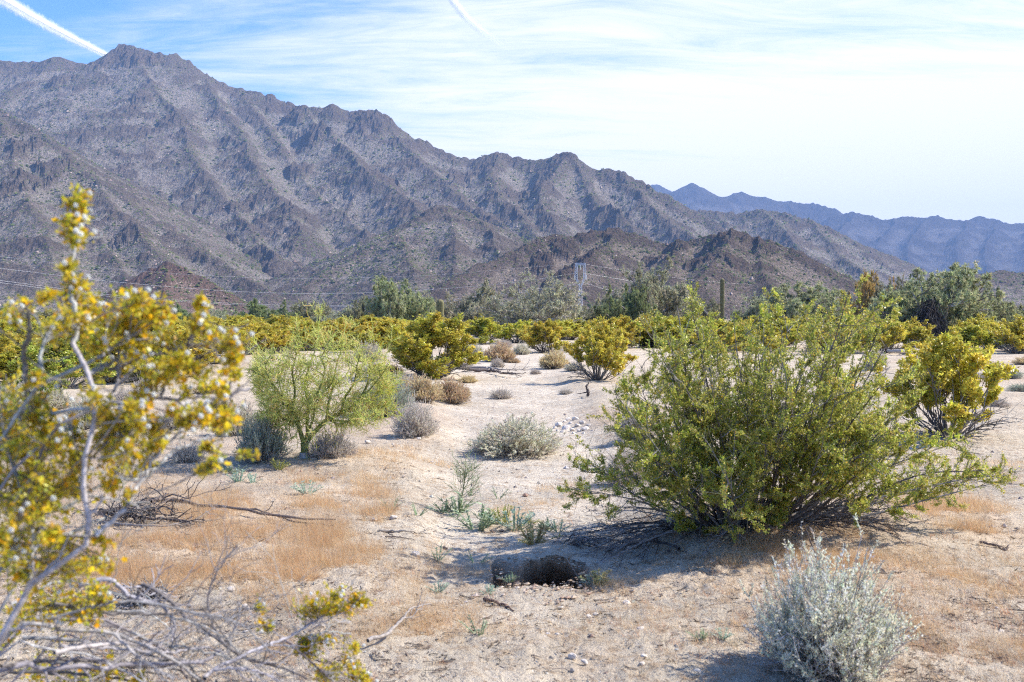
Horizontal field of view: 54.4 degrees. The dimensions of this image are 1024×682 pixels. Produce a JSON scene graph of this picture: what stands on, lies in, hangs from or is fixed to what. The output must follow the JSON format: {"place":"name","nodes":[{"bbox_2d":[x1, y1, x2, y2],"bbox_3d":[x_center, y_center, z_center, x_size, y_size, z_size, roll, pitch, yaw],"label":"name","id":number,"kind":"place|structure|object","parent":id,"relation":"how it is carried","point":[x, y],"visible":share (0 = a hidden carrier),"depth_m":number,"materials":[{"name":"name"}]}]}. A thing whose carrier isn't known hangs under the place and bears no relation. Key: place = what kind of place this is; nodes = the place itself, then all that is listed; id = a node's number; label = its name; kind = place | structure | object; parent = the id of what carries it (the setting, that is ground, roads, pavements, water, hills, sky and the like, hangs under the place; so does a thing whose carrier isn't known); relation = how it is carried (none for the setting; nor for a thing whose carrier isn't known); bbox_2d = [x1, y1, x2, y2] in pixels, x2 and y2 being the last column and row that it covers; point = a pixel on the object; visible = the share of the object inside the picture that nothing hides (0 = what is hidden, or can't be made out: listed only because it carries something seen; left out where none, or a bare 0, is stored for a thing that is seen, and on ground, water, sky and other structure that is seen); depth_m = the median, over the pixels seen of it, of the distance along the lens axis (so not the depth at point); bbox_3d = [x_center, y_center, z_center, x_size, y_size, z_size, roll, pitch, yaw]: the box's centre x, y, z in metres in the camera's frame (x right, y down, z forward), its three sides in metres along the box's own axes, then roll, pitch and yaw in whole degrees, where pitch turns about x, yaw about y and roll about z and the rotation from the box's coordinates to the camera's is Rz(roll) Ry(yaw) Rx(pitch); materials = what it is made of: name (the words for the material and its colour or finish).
{"place":"outdoors","nodes":[
{"label":"outdoors","id":0,"kind":"place"},
{"bbox_2d":[0,0,106,55],"bbox_3d":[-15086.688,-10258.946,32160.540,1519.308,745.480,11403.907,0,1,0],"label":"contrail","id":1,"kind":"object","parent":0,"point":[27,13],"visible":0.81,"depth_m":32259.40,"materials":[{"name":"white"}]},
{"bbox_2d":[100,261,249,316],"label":"foothill","id":2,"kind":"structure","parent":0,"point":[194,279],"depth_m":972.06,"materials":[{"name":"stone"}]},
{"bbox_2d":[0,44,725,276],"bbox_3d":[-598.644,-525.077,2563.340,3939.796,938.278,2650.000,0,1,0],"label":"mountain","id":3,"kind":"structure","parent":0,"point":[295,171],"depth_m":2700.01,"materials":[{"name":"grey stone"}]},
{"bbox_2d":[0,108,295,314],"bbox_3d":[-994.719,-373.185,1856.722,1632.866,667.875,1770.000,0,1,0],"label":"mountain spur","id":4,"kind":"structure","parent":3,"relation":"attached to","point":[22,147],"depth_m":1649.66,"materials":[{"name":"grey stone"}]},
{"bbox_2d":[0,55,1019,314],"bbox_3d":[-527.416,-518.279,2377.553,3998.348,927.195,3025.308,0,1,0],"label":"hillside boulders","id":5,"kind":"object","parent":3,"relation":"on","point":[356,219],"visible":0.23,"depth_m":1707.62,"materials":[{"name":"grey stone"}]},
{"bbox_2d":[0,47,1023,317],"bbox_3d":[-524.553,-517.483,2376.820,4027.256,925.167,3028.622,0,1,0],"label":"hillside scrub","id":6,"kind":"object","parent":3,"relation":"on","point":[376,237],"visible":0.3,"depth_m":1716.02,"materials":[{"name":"green plant"}]},
{"bbox_2d":[264,205,528,313],"bbox_3d":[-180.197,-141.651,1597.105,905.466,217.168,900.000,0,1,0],"label":"foothill","id":7,"kind":"structure","parent":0,"point":[446,219],"depth_m":1603.80,"materials":[{"name":"grey stone"}]},
{"bbox_2d":[0,319,1023,681],"bbox_3d":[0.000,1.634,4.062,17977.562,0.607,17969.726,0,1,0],"label":"ground","id":8,"kind":"structure","parent":0,"point":[534,393],"depth_m":6.72,"materials":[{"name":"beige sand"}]},
{"bbox_2d":[0,331,35,364],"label":"creosote bush","id":9,"kind":"object","parent":8,"relation":"on","point":[5,340],"visible":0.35,"depth_m":24.88,"materials":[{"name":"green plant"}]},
{"bbox_2d":[0,338,64,382],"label":"creosote bush","id":10,"kind":"object","parent":8,"relation":"on","point":[7,356],"visible":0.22,"depth_m":23.72,"materials":[{"name":"green plant"}]},
{"bbox_2d":[1,367,70,394],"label":"creosote bush","id":11,"kind":"object","parent":8,"relation":"on","point":[50,386],"visible":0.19,"depth_m":18.21,"materials":[{"name":"green plant"}]},
{"bbox_2d":[42,387,77,409],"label":"bursage shrub","id":12,"kind":"object","parent":8,"relation":"on","point":[59,400],"visible":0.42,"depth_m":17.83,"materials":[{"name":"grey plant"}]},
{"bbox_2d":[7,331,116,387],"bbox_3d":[-10.229,0.430,22.930,2.676,1.432,2.208,0,1,1],"label":"creosote bush","id":13,"kind":"object","parent":8,"relation":"on","point":[52,365],"visible":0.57,"depth_m":22.56,"materials":[{"name":"green plant"}]},
{"bbox_2d":[61,392,114,429],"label":"bursage shrub","id":14,"kind":"object","parent":8,"relation":"on","point":[68,424],"visible":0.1,"depth_m":14.59,"materials":[{"name":"grey plant"}]},
{"bbox_2d":[79,324,154,366],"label":"creosote bush","id":15,"kind":"object","parent":8,"relation":"on","point":[113,352],"visible":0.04,"depth_m":27.64,"materials":[{"name":"plant"}]},
{"bbox_2d":[69,475,178,523],"bbox_3d":[-2.863,1.232,7.332,0.756,0.393,0.607,-1,2,-28],"label":"twig pile","id":16,"kind":"object","parent":8,"relation":"on","point":[132,511],"visible":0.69,"depth_m":7.30,"materials":[{"name":"grey plant"}]},
{"bbox_2d":[108,575,175,608],"bbox_3d":[-2.016,1.355,5.379,0.365,0.168,0.291,0,1,0],"label":"twig pile","id":17,"kind":"object","parent":8,"relation":"on","point":[151,597],"visible":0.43,"depth_m":5.35,"materials":[{"name":"grey plant"}]},
{"bbox_2d":[117,348,180,382],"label":"creosote bush","id":18,"kind":"object","parent":8,"relation":"on","point":[135,374],"visible":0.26,"depth_m":24.12,"materials":[{"name":"plant"}]},
{"bbox_2d":[99,494,208,527],"bbox_3d":[-2.672,1.242,7.304,1.470,0.252,0.444,1,2,27],"label":"fallen branch","id":19,"kind":"object","parent":8,"relation":"on","point":[158,518],"visible":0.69,"depth_m":7.22,"materials":[{"name":"wood"}]},
{"bbox_2d":[103,499,226,526],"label":"fallen branch","id":20,"kind":"object","parent":8,"relation":"on","point":[140,525],"visible":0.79,"depth_m":7.08,"materials":[{"name":"grey wood"}]},
{"bbox_2d":[116,324,227,375],"bbox_3d":[-8.992,0.241,26.250,3.160,1.623,3.034,1,2,29],"label":"creosote bush","id":21,"kind":"object","parent":8,"relation":"on","point":[184,331],"visible":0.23,"depth_m":26.18,"materials":[{"name":"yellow plant"}]},
{"bbox_2d":[164,438,207,463],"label":"bursage shrub","id":22,"kind":"object","parent":8,"relation":"on","point":[188,456],"visible":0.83,"depth_m":11.03,"materials":[{"name":"grey plant"}]},
{"bbox_2d":[0,179,378,681],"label":"creosote bush","id":23,"kind":"object","parent":8,"relation":"on","point":[33,496],"visible":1,"depth_m":2.08,"materials":[{"name":"yellow plant"}]},
{"bbox_2d":[98,476,335,526],"bbox_3d":[-2.257,1.189,7.473,1.665,0.482,1.130,1,2,42],"label":"fallen branch","id":24,"kind":"object","parent":8,"relation":"on","point":[162,500],"visible":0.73,"depth_m":7.49,"materials":[{"name":"grey wood"}]},
{"bbox_2d":[209,398,261,436],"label":"bursage shrub","id":25,"kind":"object","parent":8,"relation":"on","point":[244,413],"visible":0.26,"depth_m":13.90,"materials":[{"name":"grey plant"}]},
{"bbox_2d":[218,314,264,326],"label":"creosote bush","id":26,"kind":"object","parent":8,"relation":"on","point":[227,323],"visible":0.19,"depth_m":67.38,"materials":[{"name":"yellow plant"}]},
{"bbox_2d":[211,318,283,354],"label":"creosote bush","id":27,"kind":"object","parent":8,"relation":"on","point":[260,337],"visible":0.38,"depth_m":42.87,"materials":[{"name":"yellow plant"}]},
{"bbox_2d":[232,406,292,463],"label":"bursage shrub","id":28,"kind":"object","parent":8,"relation":"on","point":[256,434],"visible":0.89,"depth_m":10.73,"materials":[{"name":"grey plant"}]},
{"bbox_2d":[234,298,300,320],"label":"mesquite tree","id":29,"kind":"object","parent":8,"relation":"on","point":[256,310],"visible":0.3,"depth_m":118.95,"materials":[{"name":"green plant"}]},
{"bbox_2d":[249,325,295,353],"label":"creosote bush","id":30,"kind":"object","parent":8,"relation":"on","point":[279,343],"visible":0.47,"depth_m":44.95,"materials":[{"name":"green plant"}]},
{"bbox_2d":[256,314,311,326],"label":"creosote bush","id":31,"kind":"object","parent":8,"relation":"on","point":[275,319],"visible":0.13,"depth_m":56.24,"materials":[{"name":"yellow plant"}]},
{"bbox_2d":[279,322,330,350],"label":"creosote bush","id":32,"kind":"object","parent":8,"relation":"on","point":[311,343],"visible":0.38,"depth_m":48.38,"materials":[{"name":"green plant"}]},
{"bbox_2d":[282,298,331,322],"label":"palo verde tree","id":33,"kind":"object","parent":8,"relation":"on","point":[302,310],"visible":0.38,"depth_m":120.96,"materials":[{"name":"green plant"}]},
{"bbox_2d":[243,300,406,459],"bbox_3d":[-2.049,0.489,10.786,1.908,1.901,1.426,0,1,0],"label":"palo verde tree","id":34,"kind":"object","parent":8,"relation":"on","point":[276,398],"visible":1,"depth_m":10.73,"materials":[{"name":"green plant"}]},
{"bbox_2d":[302,424,359,458],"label":"bursage shrub","id":35,"kind":"object","parent":8,"relation":"on","point":[327,450],"visible":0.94,"depth_m":10.86,"materials":[{"name":"grey plant"}]},
{"bbox_2d":[311,304,359,322],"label":"mesquite tree","id":36,"kind":"object","parent":8,"relation":"on","point":[333,315],"visible":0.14,"depth_m":115.30,"materials":[{"name":"green plant"}]},
{"bbox_2d":[321,318,371,349],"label":"creosote bush","id":37,"kind":"object","parent":8,"relation":"on","point":[347,329],"visible":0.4,"depth_m":49.80,"materials":[{"name":"yellow plant"}]},
{"bbox_2d":[343,294,374,320],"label":"palo verde tree","id":38,"kind":"object","parent":8,"relation":"on","point":[359,310],"visible":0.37,"depth_m":111.01,"materials":[{"name":"green plant"}]},
{"bbox_2d":[340,330,390,350],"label":"creosote bush","id":39,"kind":"object","parent":8,"relation":"on","point":[361,336],"visible":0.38,"depth_m":47.16,"materials":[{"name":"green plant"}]},
{"bbox_2d":[352,339,389,361],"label":"bursage shrub","id":40,"kind":"object","parent":8,"relation":"on","point":[374,347],"visible":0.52,"depth_m":36.08,"materials":[{"name":"grey plant"}]},
{"bbox_2d":[348,373,416,416],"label":"bursage shrub","id":41,"kind":"object","parent":8,"relation":"on","point":[400,400],"visible":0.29,"depth_m":16.29,"materials":[{"name":"grey plant"}]},
{"bbox_2d":[359,314,414,345],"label":"creosote bush","id":42,"kind":"object","parent":8,"relation":"on","point":[383,324],"visible":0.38,"depth_m":52.88,"materials":[{"name":"yellow plant"}]},
{"bbox_2d":[366,590,430,642],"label":"fallen branch","id":43,"kind":"object","parent":8,"relation":"on","point":[388,633],"visible":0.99,"depth_m":4.97,"materials":[{"name":"beige wood"}]},
{"bbox_2d":[363,274,435,320],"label":"palo verde tree","id":44,"kind":"object","parent":8,"relation":"on","point":[388,302],"visible":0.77,"depth_m":98.68,"materials":[{"name":"green plant"}]},
{"bbox_2d":[389,391,440,438],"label":"bursage shrub","id":45,"kind":"object","parent":8,"relation":"on","point":[414,422],"visible":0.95,"depth_m":13.63,"materials":[{"name":"grey plant"}]},
{"bbox_2d":[399,371,445,402],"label":"bursage shrub","id":46,"kind":"object","parent":8,"relation":"on","point":[423,388],"visible":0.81,"depth_m":18.72,"materials":[{"name":"grey plant"}]},
{"bbox_2d":[381,310,490,378],"bbox_3d":[-2.000,0.127,26.169,2.889,1.870,2.931,0,1,-5],"label":"creosote bush","id":47,"kind":"object","parent":8,"relation":"on","point":[410,350],"visible":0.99,"depth_m":25.60,"materials":[{"name":"yellow plant"}]},
{"bbox_2d":[439,373,473,403],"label":"bursage shrub","id":48,"kind":"object","parent":8,"relation":"on","point":[454,391],"visible":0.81,"depth_m":19.33,"materials":[{"name":"brown plant"}]},
{"bbox_2d":[436,491,480,512],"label":"green herb","id":49,"kind":"object","parent":8,"relation":"on","point":[460,505],"visible":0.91,"depth_m":8.65,"materials":[{"name":"green plant"}]},
{"bbox_2d":[444,448,484,498],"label":"tall weed","id":50,"kind":"object","parent":8,"relation":"on","point":[464,473],"visible":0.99,"depth_m":8.72,"materials":[{"name":"green plant"}]},
{"bbox_2d":[443,276,503,334],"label":"mesquite tree","id":51,"kind":"object","parent":8,"relation":"on","point":[465,302],"visible":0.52,"depth_m":91.28,"materials":[{"name":"green plant"}]},
{"bbox_2d":[445,502,502,530],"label":"green herb","id":52,"kind":"object","parent":8,"relation":"on","point":[483,522],"visible":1,"depth_m":7.82,"materials":[{"name":"green plant"}]},
{"bbox_2d":[464,317,508,340],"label":"creosote bush","id":53,"kind":"object","parent":8,"relation":"on","point":[483,326],"visible":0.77,"depth_m":67.97,"materials":[{"name":"yellow plant"}]},
{"bbox_2d":[482,339,518,362],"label":"bursage shrub","id":54,"kind":"object","parent":8,"relation":"on","point":[502,352],"visible":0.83,"depth_m":37.48,"materials":[{"name":"brown plant"}]},
{"bbox_2d":[487,386,513,398],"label":"bursage shrub","id":55,"kind":"object","parent":8,"relation":"on","point":[501,394],"visible":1,"depth_m":20.64,"materials":[{"name":"grey plant"}]},
{"bbox_2d":[488,506,534,530],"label":"green herb","id":56,"kind":"object","parent":8,"relation":"on","point":[524,521],"visible":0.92,"depth_m":7.80,"materials":[{"name":"green plant"}]},
{"bbox_2d":[491,319,532,342],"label":"creosote bush","id":57,"kind":"object","parent":8,"relation":"on","point":[508,329],"visible":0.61,"depth_m":62.14,"materials":[{"name":"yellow plant"}]},
{"bbox_2d":[0,418,1023,681],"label":"twig litter","id":58,"kind":"object","parent":8,"relation":"on","point":[552,614],"visible":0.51,"depth_m":5.16,"materials":[{"name":"brown plant"}]},
{"bbox_2d":[461,411,565,458],"bbox_3d":[0.076,1.182,12.727,1.425,0.580,1.481,-1,1,-23],"label":"bursage shrub","id":59,"kind":"object","parent":8,"relation":"on","point":[514,437],"visible":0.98,"depth_m":12.44,"materials":[{"name":"grey plant"}]},
{"bbox_2d":[467,269,588,336],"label":"mesquite tree","id":60,"kind":"object","parent":8,"relation":"on","point":[543,308],"visible":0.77,"depth_m":80.15,"materials":[{"name":"green plant"}]},
{"bbox_2d":[514,519,562,544],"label":"green herb","id":61,"kind":"object","parent":8,"relation":"on","point":[529,537],"visible":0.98,"depth_m":7.17,"materials":[{"name":"green plant"}]},
{"bbox_2d":[513,318,573,352],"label":"creosote bush","id":62,"kind":"object","parent":8,"relation":"on","point":[542,332],"visible":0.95,"depth_m":47.96,"materials":[{"name":"yellow plant"}]},
{"bbox_2d":[537,348,570,368],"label":"bursage shrub","id":63,"kind":"object","parent":8,"relation":"on","point":[553,360],"visible":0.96,"depth_m":32.33,"materials":[{"name":"grey plant"}]},
{"bbox_2d":[446,548,689,613],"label":"dug soil","id":64,"kind":"structure","parent":8,"relation":"on","point":[562,587],"depth_m":5.93,"materials":[{"name":"soil"}]},
{"bbox_2d":[552,525,613,548],"bbox_3d":[0.495,1.383,7.015,0.418,0.238,0.411,1,2,29],"label":"twig pile","id":65,"kind":"object","parent":8,"relation":"on","point":[578,540],"visible":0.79,"depth_m":6.99,"materials":[{"name":"grey plant"}]},
{"bbox_2d":[552,315,638,379],"bbox_3d":[2.038,0.199,25.013,2.071,1.731,1.810,1,1,24],"label":"creosote bush","id":66,"kind":"object","parent":8,"relation":"on","point":[599,349],"visible":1,"depth_m":24.72,"materials":[{"name":"yellow plant"}]},
{"bbox_2d":[578,568,612,585],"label":"green herb","id":67,"kind":"object","parent":8,"relation":"on","point":[598,576],"visible":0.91,"depth_m":6.11,"materials":[{"name":"green plant"}]},
{"bbox_2d":[586,314,642,347],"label":"creosote bush","id":68,"kind":"object","parent":8,"relation":"on","point":[618,322],"visible":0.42,"depth_m":50.07,"materials":[{"name":"yellow plant"}]},
{"bbox_2d":[601,439,642,485],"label":"bursage shrub","id":69,"kind":"object","parent":8,"relation":"on","point":[620,468],"visible":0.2,"depth_m":10.15,"materials":[{"name":"grey plant"}]},
{"bbox_2d":[593,283,657,323],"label":"mesquite tree","id":70,"kind":"object","parent":8,"relation":"on","point":[632,305],"visible":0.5,"depth_m":86.82,"materials":[{"name":"green plant"}]},
{"bbox_2d":[595,255,690,318],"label":"mesquite tree","id":71,"kind":"object","parent":8,"relation":"on","point":[666,302],"visible":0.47,"depth_m":93.80,"materials":[{"name":"green plant"}]},
{"bbox_2d":[626,312,667,347],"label":"creosote bush","id":72,"kind":"object","parent":8,"relation":"on","point":[643,333],"visible":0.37,"depth_m":52.20,"materials":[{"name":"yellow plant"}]},
{"bbox_2d":[637,316,717,347],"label":"creosote bush","id":73,"kind":"object","parent":8,"relation":"on","point":[669,321],"visible":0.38,"depth_m":51.18,"materials":[{"name":"yellow plant"}]},
{"bbox_2d":[670,295,719,319],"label":"palo verde tree","id":74,"kind":"object","parent":8,"relation":"on","point":[715,307],"visible":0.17,"depth_m":116.81,"materials":[{"name":"green plant"}]},
{"bbox_2d":[685,326,748,351],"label":"creosote bush","id":75,"kind":"object","parent":8,"relation":"on","point":[719,332],"visible":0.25,"depth_m":44.63,"materials":[{"name":"yellow plant"}]},
{"bbox_2d":[730,288,781,320],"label":"mesquite tree","id":76,"kind":"object","parent":8,"relation":"on","point":[751,312],"visible":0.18,"depth_m":111.55,"materials":[{"name":"green plant"}]},
{"bbox_2d":[750,326,790,351],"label":"creosote bush","id":77,"kind":"object","parent":8,"relation":"on","point":[767,339],"visible":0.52,"depth_m":45.58,"materials":[{"name":"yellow plant"}]},
{"bbox_2d":[747,315,807,347],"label":"creosote bush","id":78,"kind":"object","parent":8,"relation":"on","point":[784,330],"visible":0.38,"depth_m":52.11,"materials":[{"name":"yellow plant"}]},
{"bbox_2d":[543,271,1023,582],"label":"creosote bush","id":79,"kind":"object","parent":8,"relation":"on","point":[756,446],"visible":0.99,"depth_m":6.69,"materials":[{"name":"green plant"}]},
{"bbox_2d":[751,280,852,319],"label":"palo verde tree","id":80,"kind":"object","parent":8,"relation":"on","point":[794,304],"visible":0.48,"depth_m":104.26,"materials":[{"name":"green plant"}]},
{"bbox_2d":[739,513,924,681],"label":"saltbush","id":81,"kind":"object","parent":8,"relation":"on","point":[829,631],"visible":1,"depth_m":4.32,"materials":[{"name":"grey plant"}]},
{"bbox_2d":[839,270,896,317],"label":"mesquite tree","id":82,"kind":"object","parent":8,"relation":"on","point":[868,287],"visible":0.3,"depth_m":89.17,"materials":[{"name":"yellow plant"}]},
{"bbox_2d":[856,319,920,352],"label":"creosote bush","id":83,"kind":"object","parent":8,"relation":"on","point":[891,336],"visible":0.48,"depth_m":43.81,"materials":[{"name":"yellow plant"}]},
{"bbox_2d":[872,274,906,320],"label":"palo verde tree","id":84,"kind":"object","parent":8,"relation":"on","point":[881,287],"visible":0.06,"depth_m":79.78,"materials":[{"name":"green plant"}]},
{"bbox_2d":[897,325,937,347],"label":"creosote bush","id":85,"kind":"object","parent":8,"relation":"on","point":[921,333],"visible":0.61,"depth_m":50.35,"materials":[{"name":"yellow plant"}]},
{"bbox_2d":[905,316,935,341],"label":"creosote bush","id":86,"kind":"object","parent":8,"relation":"on","point":[914,324],"visible":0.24,"depth_m":65.94,"materials":[{"name":"yellow plant"}]},
{"bbox_2d":[908,297,954,336],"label":"dead branch tangle","id":87,"kind":"object","parent":8,"relation":"on","point":[931,313],"visible":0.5,"depth_m":67.27,"materials":[{"name":"grey wood"}]},
{"bbox_2d":[863,260,1006,332],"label":"palo verde tree","id":88,"kind":"object","parent":8,"relation":"on","point":[958,301],"visible":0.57,"depth_m":70.45,"materials":[{"name":"green plant"}]},
{"bbox_2d":[871,325,1020,439],"bbox_3d":[5.750,0.553,12.996,1.642,1.533,1.710,1,2,40],"label":"creosote bush","id":89,"kind":"object","parent":8,"relation":"on","point":[944,359],"visible":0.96,"depth_m":12.79,"materials":[{"name":"yellow plant"}]},
{"bbox_2d":[954,324,1001,348],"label":"creosote bush","id":90,"kind":"object","parent":8,"relation":"on","point":[976,334],"visible":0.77,"depth_m":46.84,"materials":[{"name":"green plant"}]},
{"bbox_2d":[958,313,1009,334],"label":"creosote bush","id":91,"kind":"object","parent":8,"relation":"on","point":[979,319],"visible":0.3,"depth_m":58.14,"materials":[{"name":"yellow plant"}]},
{"bbox_2d":[965,282,1022,323],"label":"palo verde tree","id":92,"kind":"object","parent":8,"relation":"on","point":[1006,310],"visible":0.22,"depth_m":82.58,"materials":[{"name":"green plant"}]},
{"bbox_2d":[988,313,1023,353],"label":"creosote bush","id":93,"kind":"object","parent":8,"relation":"on","point":[1013,335],"visible":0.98,"depth_m":43.41,"materials":[{"name":"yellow plant"}]},
{"bbox_2d":[0,404,1023,681],"bbox_3d":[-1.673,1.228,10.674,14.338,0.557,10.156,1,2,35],"label":"dry grass","id":94,"kind":"structure","parent":0,"point":[308,541],"depth_m":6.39,"materials":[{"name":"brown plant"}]},
{"bbox_2d":[0,0,1023,223],"label":"sky","id":95,"kind":"structure","parent":0,"point":[882,109],"materials":[{"name":"blue"}]},
{"bbox_2d":[422,227,862,318],"bbox_3d":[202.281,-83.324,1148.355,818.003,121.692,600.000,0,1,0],"label":"foothill","id":96,"kind":"structure","parent":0,"point":[561,252],"depth_m":1135.32,"materials":[{"name":"grey stone"}]},
{"bbox_2d":[697,209,938,291],"bbox_3d":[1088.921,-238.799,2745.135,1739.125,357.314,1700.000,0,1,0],"label":"foothill","id":97,"kind":"structure","parent":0,"point":[819,252],"depth_m":2790.24,"materials":[{"name":"grey stone"}]},
{"bbox_2d":[650,183,1023,277],"bbox_3d":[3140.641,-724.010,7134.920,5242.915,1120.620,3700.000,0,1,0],"label":"distant range","id":98,"kind":"structure","parent":0,"point":[930,244],"depth_m":6588.44,"materials":[{"name":"stone"}]},
{"bbox_2d":[912,270,1023,309],"bbox_3d":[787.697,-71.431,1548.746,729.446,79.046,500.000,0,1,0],"label":"foothill","id":99,"kind":"structure","parent":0,"point":[1010,291],"depth_m":1498.40,"materials":[{"name":"grey stone"}]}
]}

